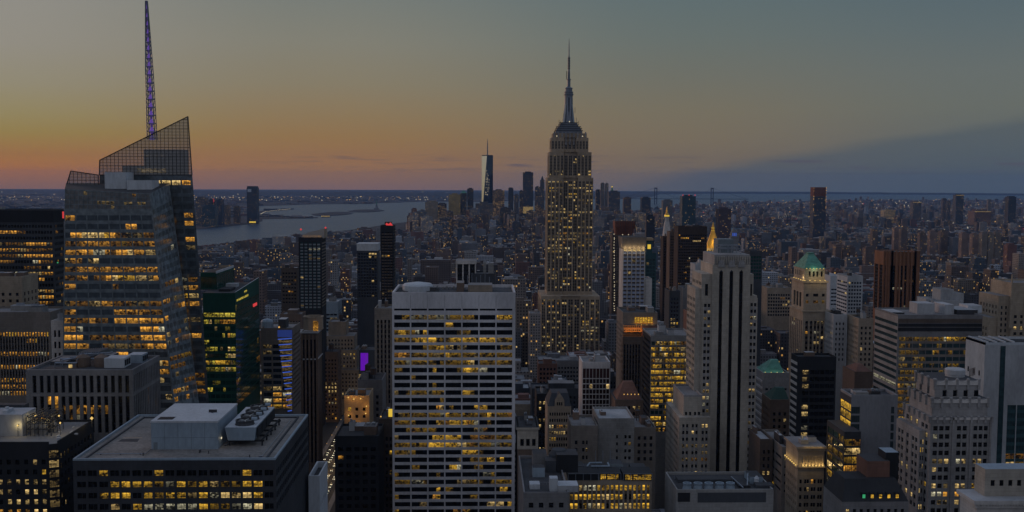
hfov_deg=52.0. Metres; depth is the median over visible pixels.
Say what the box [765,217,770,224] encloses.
city building
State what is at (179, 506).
window
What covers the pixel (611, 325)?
city building
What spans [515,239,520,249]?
city building
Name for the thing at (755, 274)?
window
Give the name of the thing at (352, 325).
city building
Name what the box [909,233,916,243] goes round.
city building
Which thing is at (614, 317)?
city building
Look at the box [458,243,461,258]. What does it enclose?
city building
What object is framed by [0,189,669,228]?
jersey ground
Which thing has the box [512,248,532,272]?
city building
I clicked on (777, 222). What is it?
city building
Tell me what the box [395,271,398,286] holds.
city building
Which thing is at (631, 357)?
brown pier tower
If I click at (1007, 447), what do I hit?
window
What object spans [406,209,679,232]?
downtown blocks
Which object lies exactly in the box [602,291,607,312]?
city building
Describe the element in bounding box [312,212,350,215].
island
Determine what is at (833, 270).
city building
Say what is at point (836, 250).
housing slab
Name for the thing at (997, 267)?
city building
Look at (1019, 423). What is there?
window
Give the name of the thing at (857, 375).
maroon tent building
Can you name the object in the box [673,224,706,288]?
black lit block
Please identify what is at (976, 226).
city building
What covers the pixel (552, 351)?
city building
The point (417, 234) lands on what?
city building
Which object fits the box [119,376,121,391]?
window
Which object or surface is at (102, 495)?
window
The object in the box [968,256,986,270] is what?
city building
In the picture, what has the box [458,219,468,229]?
city building
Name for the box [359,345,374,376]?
led screen building
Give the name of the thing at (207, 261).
city blocks
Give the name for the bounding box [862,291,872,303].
city building
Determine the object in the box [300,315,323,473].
slim brown tower
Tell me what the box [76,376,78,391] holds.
window
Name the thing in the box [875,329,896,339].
window
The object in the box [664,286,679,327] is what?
navy lit tower
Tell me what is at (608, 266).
city building
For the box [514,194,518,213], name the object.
apartment tower
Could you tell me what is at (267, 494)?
window
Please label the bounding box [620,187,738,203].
suspension bridge
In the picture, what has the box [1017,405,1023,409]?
window
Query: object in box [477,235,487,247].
city building
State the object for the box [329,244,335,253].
city building
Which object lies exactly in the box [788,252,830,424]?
pyramid roof tower
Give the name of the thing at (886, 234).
city building
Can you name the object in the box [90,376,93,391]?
window
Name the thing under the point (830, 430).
window
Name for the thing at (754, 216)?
city building
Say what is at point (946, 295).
white stepped penthouse
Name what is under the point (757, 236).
city building
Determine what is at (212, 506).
window
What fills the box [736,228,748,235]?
city building
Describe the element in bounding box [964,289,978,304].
city building
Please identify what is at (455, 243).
city building
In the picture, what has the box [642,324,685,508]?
yellow lit block
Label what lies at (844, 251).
housing slab
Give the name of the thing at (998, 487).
ornate white building
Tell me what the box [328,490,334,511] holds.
pavement
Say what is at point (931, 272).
city building
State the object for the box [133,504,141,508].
window
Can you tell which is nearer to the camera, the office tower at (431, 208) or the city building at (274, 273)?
the city building at (274, 273)
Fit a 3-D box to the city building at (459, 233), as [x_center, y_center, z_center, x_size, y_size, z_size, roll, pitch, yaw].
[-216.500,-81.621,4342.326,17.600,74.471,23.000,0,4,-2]
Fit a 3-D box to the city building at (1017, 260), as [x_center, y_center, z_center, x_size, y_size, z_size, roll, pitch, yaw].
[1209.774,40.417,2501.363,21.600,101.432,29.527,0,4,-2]
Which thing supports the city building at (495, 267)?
on the ground at (328, 428)
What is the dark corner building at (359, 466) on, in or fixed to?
on the ground at (328, 428)
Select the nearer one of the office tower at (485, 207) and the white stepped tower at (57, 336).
the white stepped tower at (57, 336)
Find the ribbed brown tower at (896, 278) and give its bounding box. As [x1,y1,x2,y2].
[873,250,919,339]
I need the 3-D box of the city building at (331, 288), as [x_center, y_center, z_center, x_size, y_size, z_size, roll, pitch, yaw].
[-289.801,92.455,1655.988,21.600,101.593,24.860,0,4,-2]
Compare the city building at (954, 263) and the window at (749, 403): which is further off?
the city building at (954, 263)
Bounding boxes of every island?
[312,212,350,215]
[349,209,383,211]
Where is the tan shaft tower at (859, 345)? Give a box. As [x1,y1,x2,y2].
[846,307,873,370]
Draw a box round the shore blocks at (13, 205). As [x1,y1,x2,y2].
[0,194,534,217]
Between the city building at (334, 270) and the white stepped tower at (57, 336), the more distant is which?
the city building at (334, 270)
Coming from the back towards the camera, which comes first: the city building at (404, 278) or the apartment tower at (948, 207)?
the apartment tower at (948, 207)
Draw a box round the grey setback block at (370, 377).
[358,363,385,422]
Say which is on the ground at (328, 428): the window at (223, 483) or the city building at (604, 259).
the city building at (604, 259)
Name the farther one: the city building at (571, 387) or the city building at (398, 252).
the city building at (398, 252)
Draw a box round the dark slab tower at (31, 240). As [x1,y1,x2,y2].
[0,207,63,305]
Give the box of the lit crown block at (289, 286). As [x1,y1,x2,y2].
[281,263,298,311]
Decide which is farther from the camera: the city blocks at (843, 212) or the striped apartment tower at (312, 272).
the city blocks at (843, 212)
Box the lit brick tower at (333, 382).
[325,343,341,421]
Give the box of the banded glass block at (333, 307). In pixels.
[326,297,341,331]
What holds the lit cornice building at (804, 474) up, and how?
on the ground at (328, 428)
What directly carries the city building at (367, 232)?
on the ground at (328, 428)
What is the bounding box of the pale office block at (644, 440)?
[633,409,655,508]
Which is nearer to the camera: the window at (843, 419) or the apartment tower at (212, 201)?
the window at (843, 419)
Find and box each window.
[0,224,63,303]
[0,352,48,394]
[33,376,36,392]
[40,376,43,391]
[48,376,50,391]
[49,450,58,457]
[49,460,58,467]
[50,470,58,477]
[50,480,58,487]
[50,490,59,496]
[50,499,59,506]
[55,376,57,391]
[62,376,64,391]
[64,180,199,407]
[69,376,71,391]
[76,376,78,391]
[77,471,85,475]
[78,482,85,486]
[78,493,85,497]
[78,504,85,509]
[83,376,85,391]
[88,470,96,475]
[89,482,96,486]
[89,493,96,497]
[89,504,97,509]
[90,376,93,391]
[97,376,100,391]
[99,470,107,475]
[100,482,107,486]
[100,493,107,497]
[100,504,108,509]
[104,376,107,391]
[110,470,118,475]
[111,482,118,486]
[111,493,118,497]
[111,504,119,508]
[112,376,114,391]
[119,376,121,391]
[122,470,129,475]
[122,482,129,486]
[122,493,129,497]
[122,504,130,508]
[126,376,128,391]
[126,405,129,413]
[133,470,140,475]
[133,482,140,486]
[133,493,140,497]
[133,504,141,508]
[144,470,151,475]
[144,482,151,486]
[144,493,152,497]
[144,504,152,508]
[155,470,162,475]
[155,481,162,486]
[155,493,163,497]
[155,504,163,508]
[166,470,173,475]
[166,481,173,486]
[166,493,174,497]
[166,504,174,508]
[177,470,184,475]
[177,481,184,486]
[177,493,185,497]
[177,504,185,508]
[188,470,195,475]
[188,481,195,486]
[188,493,196,497]
[188,504,196,508]
[191,317,199,321]
[191,325,200,329]
[192,333,201,337]
[192,341,201,345]
[193,349,202,353]
[193,357,202,361]
[194,365,203,368]
[195,373,203,376]
[196,381,204,384]
[197,389,205,392]
[199,470,206,475]
[199,481,206,486]
[199,492,207,497]
[199,504,207,508]
[206,294,259,403]
[210,470,217,475]
[210,481,217,486]
[210,492,218,497]
[210,504,218,508]
[221,470,228,474]
[221,481,228,486]
[221,492,229,497]
[221,504,229,508]
[232,470,239,474]
[232,481,239,486]
[232,492,240,497]
[232,504,240,508]
[243,470,250,474]
[243,481,250,486]
[243,492,251,497]
[243,503,251,508]
[254,470,261,474]
[254,481,261,486]
[254,492,262,497]
[254,503,262,508]
[265,470,272,474]
[265,481,272,485]
[265,492,272,497]
[265,503,273,508]
[283,291,295,302]
[301,264,320,309]
[325,360,336,418]
[329,340,356,398]
[358,262,376,296]
[382,252,391,299]
[394,315,511,511]
[515,450,515,510]
[540,368,555,382]
[542,141,598,352]
[558,367,577,380]
[583,368,608,377]
[607,474,617,478]
[612,236,618,313]
[625,475,631,479]
[634,475,650,479]
[642,335,685,430]
[663,241,665,320]
[670,236,672,285]
[678,235,705,283]
[682,279,753,471]
[705,284,707,295]
[752,273,760,278]
[768,301,789,315]
[790,317,801,352]
[827,460,831,468]
[828,426,832,434]
[833,430,837,438]
[833,438,837,446]
[837,280,860,312]
[838,442,842,450]
[838,451,842,459]
[838,460,842,467]
[841,399,850,410]
[841,407,850,419]
[841,416,849,425]
[844,439,851,445]
[844,448,851,454]
[844,457,851,462]
[844,466,850,470]
[851,407,859,413]
[851,415,859,421]
[851,424,858,429]
[852,448,859,454]
[853,439,859,445]
[874,348,895,358]
[874,354,895,365]
[874,360,895,372]
[874,367,895,378]
[874,373,895,385]
[874,379,894,391]
[875,316,897,325]
[875,322,896,332]
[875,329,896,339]
[875,335,896,345]
[875,341,896,352]
[897,337,965,417]
[898,414,925,509]
[1005,454,1013,458]
[1006,429,1014,433]
[1006,438,1014,441]
[1006,446,1013,449]
[1007,405,1015,409]
[1007,413,1015,417]
[1007,421,1014,425]
[1015,446,1023,449]
[1015,454,1023,458]
[1016,421,1023,425]
[1016,429,1023,433]
[1016,438,1023,441]
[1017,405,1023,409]
[1017,413,1023,417]
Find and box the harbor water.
[193,189,1023,245]
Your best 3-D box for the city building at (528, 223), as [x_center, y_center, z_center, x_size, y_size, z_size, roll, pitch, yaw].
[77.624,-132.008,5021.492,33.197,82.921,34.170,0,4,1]
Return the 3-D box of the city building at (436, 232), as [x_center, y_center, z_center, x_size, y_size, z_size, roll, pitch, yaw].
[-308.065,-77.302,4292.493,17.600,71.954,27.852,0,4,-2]
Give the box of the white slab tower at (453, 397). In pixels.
[392,275,515,511]
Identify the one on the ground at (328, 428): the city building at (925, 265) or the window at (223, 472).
the city building at (925, 265)
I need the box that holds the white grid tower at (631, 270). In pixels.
[618,236,646,306]
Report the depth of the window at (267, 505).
365.17 m
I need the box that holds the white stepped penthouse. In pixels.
[917,287,963,305]
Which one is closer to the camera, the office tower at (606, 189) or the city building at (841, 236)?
the city building at (841, 236)
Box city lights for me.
[13,191,1021,245]
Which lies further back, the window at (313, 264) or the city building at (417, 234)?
the city building at (417, 234)
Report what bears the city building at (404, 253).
on the ground at (328, 428)
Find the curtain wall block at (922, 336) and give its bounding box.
[873,301,982,417]
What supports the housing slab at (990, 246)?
on the ground at (328, 428)
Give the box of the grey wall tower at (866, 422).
[826,388,897,481]
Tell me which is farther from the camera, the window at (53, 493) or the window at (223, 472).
the window at (53, 493)
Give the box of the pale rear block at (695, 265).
[690,259,700,282]
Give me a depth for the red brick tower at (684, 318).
878.49 m
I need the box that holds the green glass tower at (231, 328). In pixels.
[200,265,259,413]
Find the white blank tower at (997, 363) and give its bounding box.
[965,336,1023,462]
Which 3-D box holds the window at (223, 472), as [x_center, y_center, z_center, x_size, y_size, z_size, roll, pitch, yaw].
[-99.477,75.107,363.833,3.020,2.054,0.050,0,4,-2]
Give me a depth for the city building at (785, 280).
1985.68 m
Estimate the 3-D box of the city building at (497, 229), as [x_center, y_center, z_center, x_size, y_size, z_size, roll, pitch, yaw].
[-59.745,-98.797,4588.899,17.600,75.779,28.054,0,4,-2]
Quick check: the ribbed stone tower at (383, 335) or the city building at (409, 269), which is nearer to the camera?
the ribbed stone tower at (383, 335)
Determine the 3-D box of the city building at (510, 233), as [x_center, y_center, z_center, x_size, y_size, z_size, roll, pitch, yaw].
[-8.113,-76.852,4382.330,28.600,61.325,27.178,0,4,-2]
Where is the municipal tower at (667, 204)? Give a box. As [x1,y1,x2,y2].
[661,199,672,228]
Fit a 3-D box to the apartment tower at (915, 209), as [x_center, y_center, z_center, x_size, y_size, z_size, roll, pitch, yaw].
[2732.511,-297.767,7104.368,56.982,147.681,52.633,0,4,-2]
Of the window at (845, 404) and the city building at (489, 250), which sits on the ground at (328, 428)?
the city building at (489, 250)
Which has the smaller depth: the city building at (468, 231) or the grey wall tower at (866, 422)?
the grey wall tower at (866, 422)
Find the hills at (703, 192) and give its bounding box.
[593,191,1023,195]
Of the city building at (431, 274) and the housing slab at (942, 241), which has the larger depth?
the housing slab at (942, 241)
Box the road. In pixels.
[323,421,343,502]
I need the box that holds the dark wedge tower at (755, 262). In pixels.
[744,249,761,365]
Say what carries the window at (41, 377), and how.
in the finned stone block at (110, 392)
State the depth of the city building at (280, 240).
3863.35 m
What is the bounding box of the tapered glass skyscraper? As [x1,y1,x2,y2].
[482,139,492,216]
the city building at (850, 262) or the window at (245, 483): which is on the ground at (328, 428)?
the city building at (850, 262)
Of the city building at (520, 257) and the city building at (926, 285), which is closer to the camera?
the city building at (926, 285)
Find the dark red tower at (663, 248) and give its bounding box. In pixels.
[659,233,666,320]
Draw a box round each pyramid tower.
[707,223,716,250]
[755,359,788,428]
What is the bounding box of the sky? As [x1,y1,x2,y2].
[0,0,1023,192]
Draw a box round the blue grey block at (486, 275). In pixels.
[472,260,494,283]
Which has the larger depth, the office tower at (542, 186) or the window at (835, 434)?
the office tower at (542, 186)
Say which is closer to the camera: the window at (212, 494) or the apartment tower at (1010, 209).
the window at (212, 494)
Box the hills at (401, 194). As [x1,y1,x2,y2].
[0,190,604,198]
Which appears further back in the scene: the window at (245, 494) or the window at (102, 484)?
the window at (245, 494)
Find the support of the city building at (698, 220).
on the ground at (328, 428)
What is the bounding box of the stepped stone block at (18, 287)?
[0,271,38,305]
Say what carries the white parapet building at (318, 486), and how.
on the ground at (328, 428)
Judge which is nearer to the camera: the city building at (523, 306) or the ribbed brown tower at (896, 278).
the ribbed brown tower at (896, 278)
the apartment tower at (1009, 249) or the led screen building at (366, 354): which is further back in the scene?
the apartment tower at (1009, 249)
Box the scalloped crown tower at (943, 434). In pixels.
[896,367,993,511]
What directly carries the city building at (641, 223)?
on the ground at (328, 428)
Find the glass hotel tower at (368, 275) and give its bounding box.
[357,242,379,347]
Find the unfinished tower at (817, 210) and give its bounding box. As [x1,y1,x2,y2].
[809,187,826,237]
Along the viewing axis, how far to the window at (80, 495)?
362.94 m
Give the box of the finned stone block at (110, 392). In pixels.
[25,347,160,443]
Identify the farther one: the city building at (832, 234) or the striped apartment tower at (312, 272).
the city building at (832, 234)
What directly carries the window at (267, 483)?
in the broad roof building at (200, 457)
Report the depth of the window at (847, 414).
498.57 m
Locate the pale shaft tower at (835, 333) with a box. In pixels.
[824,308,846,419]
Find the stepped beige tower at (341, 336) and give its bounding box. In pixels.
[327,313,359,414]
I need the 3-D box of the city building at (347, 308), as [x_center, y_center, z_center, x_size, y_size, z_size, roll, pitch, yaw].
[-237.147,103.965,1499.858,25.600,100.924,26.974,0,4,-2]
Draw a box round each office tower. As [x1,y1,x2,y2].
[247,186,258,223]
[425,201,437,219]
[438,203,446,219]
[449,193,459,217]
[460,190,466,216]
[475,202,492,219]
[493,189,503,216]
[519,190,522,216]
[523,171,532,215]
[535,186,539,206]
[540,176,544,206]
[595,189,599,209]
[600,183,604,206]
[605,183,608,205]
[607,186,619,212]
[623,197,630,214]
[640,197,650,215]
[666,229,673,287]
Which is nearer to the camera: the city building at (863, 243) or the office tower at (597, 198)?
the city building at (863, 243)
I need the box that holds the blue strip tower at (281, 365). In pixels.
[261,317,300,413]
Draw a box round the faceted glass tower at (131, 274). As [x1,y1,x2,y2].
[63,1,208,412]
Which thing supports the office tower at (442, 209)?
on the ground at (328, 428)
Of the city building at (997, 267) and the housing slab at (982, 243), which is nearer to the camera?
the city building at (997, 267)
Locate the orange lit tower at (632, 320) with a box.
[616,305,657,397]
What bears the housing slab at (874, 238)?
on the ground at (328, 428)
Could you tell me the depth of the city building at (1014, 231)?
4349.15 m
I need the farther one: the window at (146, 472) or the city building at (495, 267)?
the city building at (495, 267)
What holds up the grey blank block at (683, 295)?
on the ground at (328, 428)
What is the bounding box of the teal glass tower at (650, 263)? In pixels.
[645,237,655,309]
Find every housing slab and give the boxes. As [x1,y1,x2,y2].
[833,245,841,258]
[841,245,848,258]
[847,245,854,256]
[862,246,873,264]
[870,228,877,253]
[891,227,900,249]
[898,228,907,249]
[917,231,925,254]
[927,230,936,254]
[937,230,947,254]
[958,232,968,256]
[969,233,978,254]
[978,231,987,257]
[987,232,993,264]
[993,231,1000,258]
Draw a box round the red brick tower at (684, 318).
[683,309,686,329]
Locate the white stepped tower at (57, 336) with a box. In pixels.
[51,311,62,358]
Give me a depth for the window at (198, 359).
576.73 m
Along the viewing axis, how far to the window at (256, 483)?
364.45 m
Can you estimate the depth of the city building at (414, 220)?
4797.82 m
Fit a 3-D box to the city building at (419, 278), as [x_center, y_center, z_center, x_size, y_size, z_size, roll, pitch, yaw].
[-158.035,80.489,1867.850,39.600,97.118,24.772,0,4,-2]
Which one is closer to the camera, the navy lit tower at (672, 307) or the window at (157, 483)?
the window at (157, 483)
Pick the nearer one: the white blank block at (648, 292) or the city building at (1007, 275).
the white blank block at (648, 292)
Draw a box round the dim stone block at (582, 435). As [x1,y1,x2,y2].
[567,408,597,462]
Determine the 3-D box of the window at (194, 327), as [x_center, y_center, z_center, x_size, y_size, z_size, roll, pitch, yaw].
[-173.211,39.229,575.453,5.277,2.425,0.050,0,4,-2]
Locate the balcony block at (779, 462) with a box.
[762,429,785,511]
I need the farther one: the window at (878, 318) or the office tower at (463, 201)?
the office tower at (463, 201)
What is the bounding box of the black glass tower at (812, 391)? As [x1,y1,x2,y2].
[789,351,835,491]
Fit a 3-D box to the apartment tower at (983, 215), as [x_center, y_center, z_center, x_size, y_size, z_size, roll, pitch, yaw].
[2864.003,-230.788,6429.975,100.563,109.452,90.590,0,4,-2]
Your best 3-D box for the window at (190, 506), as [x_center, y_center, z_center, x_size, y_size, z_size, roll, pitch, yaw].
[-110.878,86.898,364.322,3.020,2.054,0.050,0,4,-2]
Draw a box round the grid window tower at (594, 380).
[578,352,609,414]
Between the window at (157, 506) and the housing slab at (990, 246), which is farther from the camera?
the housing slab at (990, 246)
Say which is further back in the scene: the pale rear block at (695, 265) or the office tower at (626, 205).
the office tower at (626, 205)
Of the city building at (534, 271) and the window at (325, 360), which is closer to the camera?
the window at (325, 360)
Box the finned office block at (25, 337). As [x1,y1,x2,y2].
[0,303,62,402]
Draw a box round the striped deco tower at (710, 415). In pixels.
[664,238,757,508]
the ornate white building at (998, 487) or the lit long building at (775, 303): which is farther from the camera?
the lit long building at (775, 303)
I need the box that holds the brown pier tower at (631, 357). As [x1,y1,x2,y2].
[621,335,641,395]
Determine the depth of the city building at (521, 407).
939.64 m
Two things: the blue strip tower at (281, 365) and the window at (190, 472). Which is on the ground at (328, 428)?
the blue strip tower at (281, 365)
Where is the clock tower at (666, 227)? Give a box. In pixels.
[662,209,669,235]
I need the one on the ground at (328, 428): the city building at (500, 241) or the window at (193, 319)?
the city building at (500, 241)
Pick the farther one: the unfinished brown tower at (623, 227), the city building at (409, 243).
the city building at (409, 243)
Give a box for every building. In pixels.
[0,403,93,511]
[73,403,308,511]
[208,252,226,257]
[216,256,235,267]
[227,245,233,256]
[233,259,243,281]
[236,240,248,248]
[241,257,248,266]
[249,251,253,259]
[250,239,257,255]
[253,269,266,314]
[259,247,266,263]
[260,268,280,279]
[260,328,303,364]
[265,303,281,321]
[267,247,289,267]
[267,281,280,302]
[272,236,284,245]
[279,250,291,270]
[280,308,305,327]
[281,263,327,298]
[285,237,290,245]
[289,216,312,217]
[289,241,298,255]
[308,461,327,511]
[326,249,331,263]
[328,282,335,296]
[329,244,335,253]
[330,256,338,289]
[335,289,342,298]
[335,418,383,511]
[340,268,350,291]
[340,294,355,321]
[341,241,350,251]
[343,254,353,265]
[344,263,351,278]
[344,388,372,423]
[349,322,356,327]
[349,328,357,344]
[350,237,363,242]
[351,245,356,256]
[351,286,356,298]
[356,230,362,237]
[359,229,372,237]
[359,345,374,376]
[370,234,374,240]
[376,228,379,240]
[379,399,392,511]
[380,255,402,274]
[395,249,406,264]
[395,251,403,267]
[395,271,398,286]
[396,241,404,248]
[399,275,407,283]
[402,267,417,275]
[404,236,414,251]
[408,221,411,231]
[408,258,411,281]
[411,231,423,244]
[412,212,417,231]
[412,258,418,263]
[413,211,426,222]
[414,274,424,281]
[417,238,420,247]
[420,257,450,282]
[421,216,432,232]
[425,266,438,283]
[432,238,435,256]
[433,224,441,229]
[434,228,438,236]
[436,248,450,258]
[438,221,448,236]
[439,217,448,221]
[446,237,451,249]
[447,210,452,217]
[449,219,454,236]
[451,263,455,275]
[452,240,458,254]
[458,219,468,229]
[458,227,461,239]
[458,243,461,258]
[462,235,472,241]
[462,242,477,250]
[464,250,477,258]
[466,227,471,235]
[469,223,475,229]
[470,208,479,218]
[474,215,481,227]
[475,228,484,240]
[476,252,492,261]
[476,260,502,270]
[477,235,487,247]
[481,262,496,283]
[483,213,490,234]
[486,247,491,254]
[490,225,496,235]
[492,247,508,261]
[493,238,508,244]
[496,225,499,235]
[497,265,502,276]
[498,237,501,246]
[499,207,510,222]
[501,276,525,298]
[504,213,508,230]
[504,250,514,267]
[507,215,518,221]
[507,230,513,238]
[511,221,519,239]
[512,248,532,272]
[513,253,527,272]
[514,261,529,274]
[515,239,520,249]
[515,297,531,366]
[515,328,521,366]
[515,358,528,379]
[515,374,524,380]
[515,381,529,393]
[515,393,529,400]
[515,401,529,415]
[515,412,538,511]
[515,433,515,510]
[518,447,577,511]
[521,225,529,234]
[524,231,526,244]
[525,220,531,225]
[526,210,535,220]
[526,240,540,247]
[528,265,542,286]
[528,309,540,380]
[530,380,578,415]
[532,224,534,239]
[532,293,537,310]
[533,251,539,265]
[535,206,543,215]
[535,216,544,225]
[535,275,544,292]
[537,353,578,382]
[537,357,556,382]
[544,350,556,354]
[545,389,570,455]
[551,374,566,379]
[564,451,652,511]
[567,346,584,357]
[585,345,612,367]
[587,351,610,367]
[592,279,603,317]
[592,407,633,462]
[597,250,608,267]
[598,206,609,211]
[598,230,611,243]
[598,235,604,249]
[599,318,606,341]
[601,213,606,226]
[601,267,607,288]
[601,338,605,350]
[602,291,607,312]
[606,275,609,299]
[606,319,616,368]
[607,263,609,279]
[610,314,616,319]
[610,368,615,387]
[610,380,642,415]
[613,351,615,370]
[624,214,632,219]
[633,215,637,223]
[633,232,644,236]
[635,212,645,221]
[638,221,644,227]
[652,247,657,266]
[654,234,661,242]
[655,307,659,319]
[656,286,658,306]
[665,471,773,511]
[695,217,702,224]
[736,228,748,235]
[740,216,746,227]
[747,231,756,236]
[748,425,772,482]
[751,234,761,242]
[752,213,757,222]
[758,219,762,227]
[760,232,771,244]
[760,248,774,257]
[760,326,774,351]
[760,349,776,364]
[761,283,790,329]
[761,387,788,435]
[762,271,777,284]
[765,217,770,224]
[765,256,773,268]
[771,232,781,242]
[771,256,781,261]
[773,218,781,227]
[774,330,788,370]
[778,229,788,238]
[778,241,797,255]
[778,260,787,267]
[778,274,793,289]
[782,252,787,260]
[784,435,825,511]
[788,247,796,265]
[796,223,802,228]
[799,248,818,255]
[802,217,808,226]
[806,244,813,248]
[807,238,818,248]
[808,240,818,248]
[819,235,831,249]
[823,447,908,511]
[824,231,835,240]
[824,238,834,249]
[825,267,842,273]
[825,270,836,309]
[826,256,839,269]
[829,241,836,248]
[837,232,846,240]
[841,256,858,273]
[842,240,860,255]
[842,363,872,388]
[854,217,862,227]
[855,265,873,278]
[861,241,865,255]
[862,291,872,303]
[862,302,872,317]
[863,287,873,291]
[867,233,869,243]
[870,227,884,234]
[880,218,887,228]
[881,233,891,244]
[882,236,891,246]
[886,219,892,229]
[896,217,902,226]
[901,218,907,227]
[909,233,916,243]
[910,219,916,226]
[920,261,931,272]
[920,279,932,295]
[921,270,935,275]
[923,213,927,220]
[926,234,937,250]
[926,278,941,286]
[928,222,934,230]
[934,256,944,269]
[934,262,945,274]
[941,221,947,227]
[942,265,968,286]
[944,275,956,288]
[945,261,964,274]
[949,236,958,254]
[953,257,969,265]
[953,278,978,295]
[956,463,1023,511]
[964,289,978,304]
[966,269,982,291]
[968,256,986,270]
[974,221,983,230]
[979,222,984,230]
[983,265,998,291]
[990,264,1000,272]
[992,259,999,264]
[996,216,1002,224]
[999,273,1011,278]
[1000,245,1003,259]
[1002,228,1007,236]
[1004,261,1011,272]
[1008,223,1015,227]
[1008,229,1020,236]
[1012,252,1023,278]
[1018,269,1023,278]
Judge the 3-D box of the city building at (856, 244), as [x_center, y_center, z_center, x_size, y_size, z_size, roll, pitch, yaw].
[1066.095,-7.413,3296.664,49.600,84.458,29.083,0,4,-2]
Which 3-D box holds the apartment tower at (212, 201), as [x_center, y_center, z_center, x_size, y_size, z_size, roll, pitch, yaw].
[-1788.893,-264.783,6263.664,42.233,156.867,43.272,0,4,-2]
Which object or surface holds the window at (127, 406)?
in the finned stone block at (110, 392)
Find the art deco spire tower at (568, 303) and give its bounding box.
[538,45,599,354]
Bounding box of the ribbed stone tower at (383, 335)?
[374,299,391,408]
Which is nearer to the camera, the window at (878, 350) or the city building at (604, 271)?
the window at (878, 350)
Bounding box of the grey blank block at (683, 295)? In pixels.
[678,283,691,327]
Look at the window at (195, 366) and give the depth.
577.02 m
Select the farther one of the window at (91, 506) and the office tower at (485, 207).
the office tower at (485, 207)
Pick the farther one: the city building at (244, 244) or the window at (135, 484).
the city building at (244, 244)
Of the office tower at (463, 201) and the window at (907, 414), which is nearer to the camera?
the window at (907, 414)
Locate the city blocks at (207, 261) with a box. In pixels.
[197,221,1023,511]
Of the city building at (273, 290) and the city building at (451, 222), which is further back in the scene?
the city building at (451, 222)
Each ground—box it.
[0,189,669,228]
[323,222,521,511]
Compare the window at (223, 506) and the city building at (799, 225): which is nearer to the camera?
the window at (223, 506)
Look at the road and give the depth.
952.50 m
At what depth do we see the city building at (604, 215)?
4868.47 m
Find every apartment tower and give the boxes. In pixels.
[195,196,208,224]
[202,205,217,226]
[208,199,216,205]
[217,199,223,224]
[224,205,230,223]
[233,206,240,223]
[299,227,326,425]
[380,222,395,303]
[467,188,472,209]
[508,187,512,209]
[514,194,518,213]
[645,215,654,246]
[680,195,695,225]
[715,207,730,237]
[857,210,862,216]
[881,209,895,223]
[910,201,921,220]
[941,198,946,219]
[946,200,950,219]
[952,194,963,224]
[968,209,990,225]
[986,199,991,210]
[1003,243,1016,269]
[1004,196,1015,224]
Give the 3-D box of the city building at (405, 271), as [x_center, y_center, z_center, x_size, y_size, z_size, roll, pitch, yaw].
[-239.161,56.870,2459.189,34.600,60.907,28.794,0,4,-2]
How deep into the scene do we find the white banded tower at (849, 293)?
1016.51 m
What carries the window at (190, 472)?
in the broad roof building at (200, 457)
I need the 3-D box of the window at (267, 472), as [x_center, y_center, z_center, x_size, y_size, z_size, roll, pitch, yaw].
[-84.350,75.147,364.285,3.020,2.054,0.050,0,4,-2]
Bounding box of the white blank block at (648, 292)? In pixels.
[644,276,651,305]
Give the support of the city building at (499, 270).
on the ground at (328, 428)
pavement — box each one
[323,415,343,455]
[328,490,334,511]
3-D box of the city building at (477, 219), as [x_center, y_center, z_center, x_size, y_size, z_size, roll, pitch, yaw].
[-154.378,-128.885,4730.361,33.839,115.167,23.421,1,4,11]
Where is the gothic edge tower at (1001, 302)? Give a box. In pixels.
[978,274,1023,336]
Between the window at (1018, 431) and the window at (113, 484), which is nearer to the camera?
the window at (113, 484)
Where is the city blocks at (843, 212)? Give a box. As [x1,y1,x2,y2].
[621,196,1023,234]
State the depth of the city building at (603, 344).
1392.64 m
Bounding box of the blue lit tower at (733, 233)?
[729,228,738,250]
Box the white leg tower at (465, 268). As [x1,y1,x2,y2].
[456,259,476,283]
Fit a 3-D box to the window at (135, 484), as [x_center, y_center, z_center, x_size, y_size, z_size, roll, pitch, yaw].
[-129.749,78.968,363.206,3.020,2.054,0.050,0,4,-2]
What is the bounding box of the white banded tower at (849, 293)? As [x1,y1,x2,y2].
[836,269,862,365]
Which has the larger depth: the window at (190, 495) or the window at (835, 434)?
the window at (835, 434)
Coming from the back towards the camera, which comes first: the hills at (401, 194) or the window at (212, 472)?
the hills at (401, 194)
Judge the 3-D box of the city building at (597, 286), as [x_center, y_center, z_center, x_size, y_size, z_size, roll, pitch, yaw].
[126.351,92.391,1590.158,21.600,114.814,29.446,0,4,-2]
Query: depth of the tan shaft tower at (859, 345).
775.49 m
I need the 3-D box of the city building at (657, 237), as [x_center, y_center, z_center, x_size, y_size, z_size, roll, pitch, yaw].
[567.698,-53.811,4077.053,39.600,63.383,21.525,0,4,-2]
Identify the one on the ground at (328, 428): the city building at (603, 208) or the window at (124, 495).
the city building at (603, 208)
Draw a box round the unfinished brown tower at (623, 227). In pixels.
[609,220,635,313]
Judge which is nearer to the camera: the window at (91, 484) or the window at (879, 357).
the window at (91, 484)

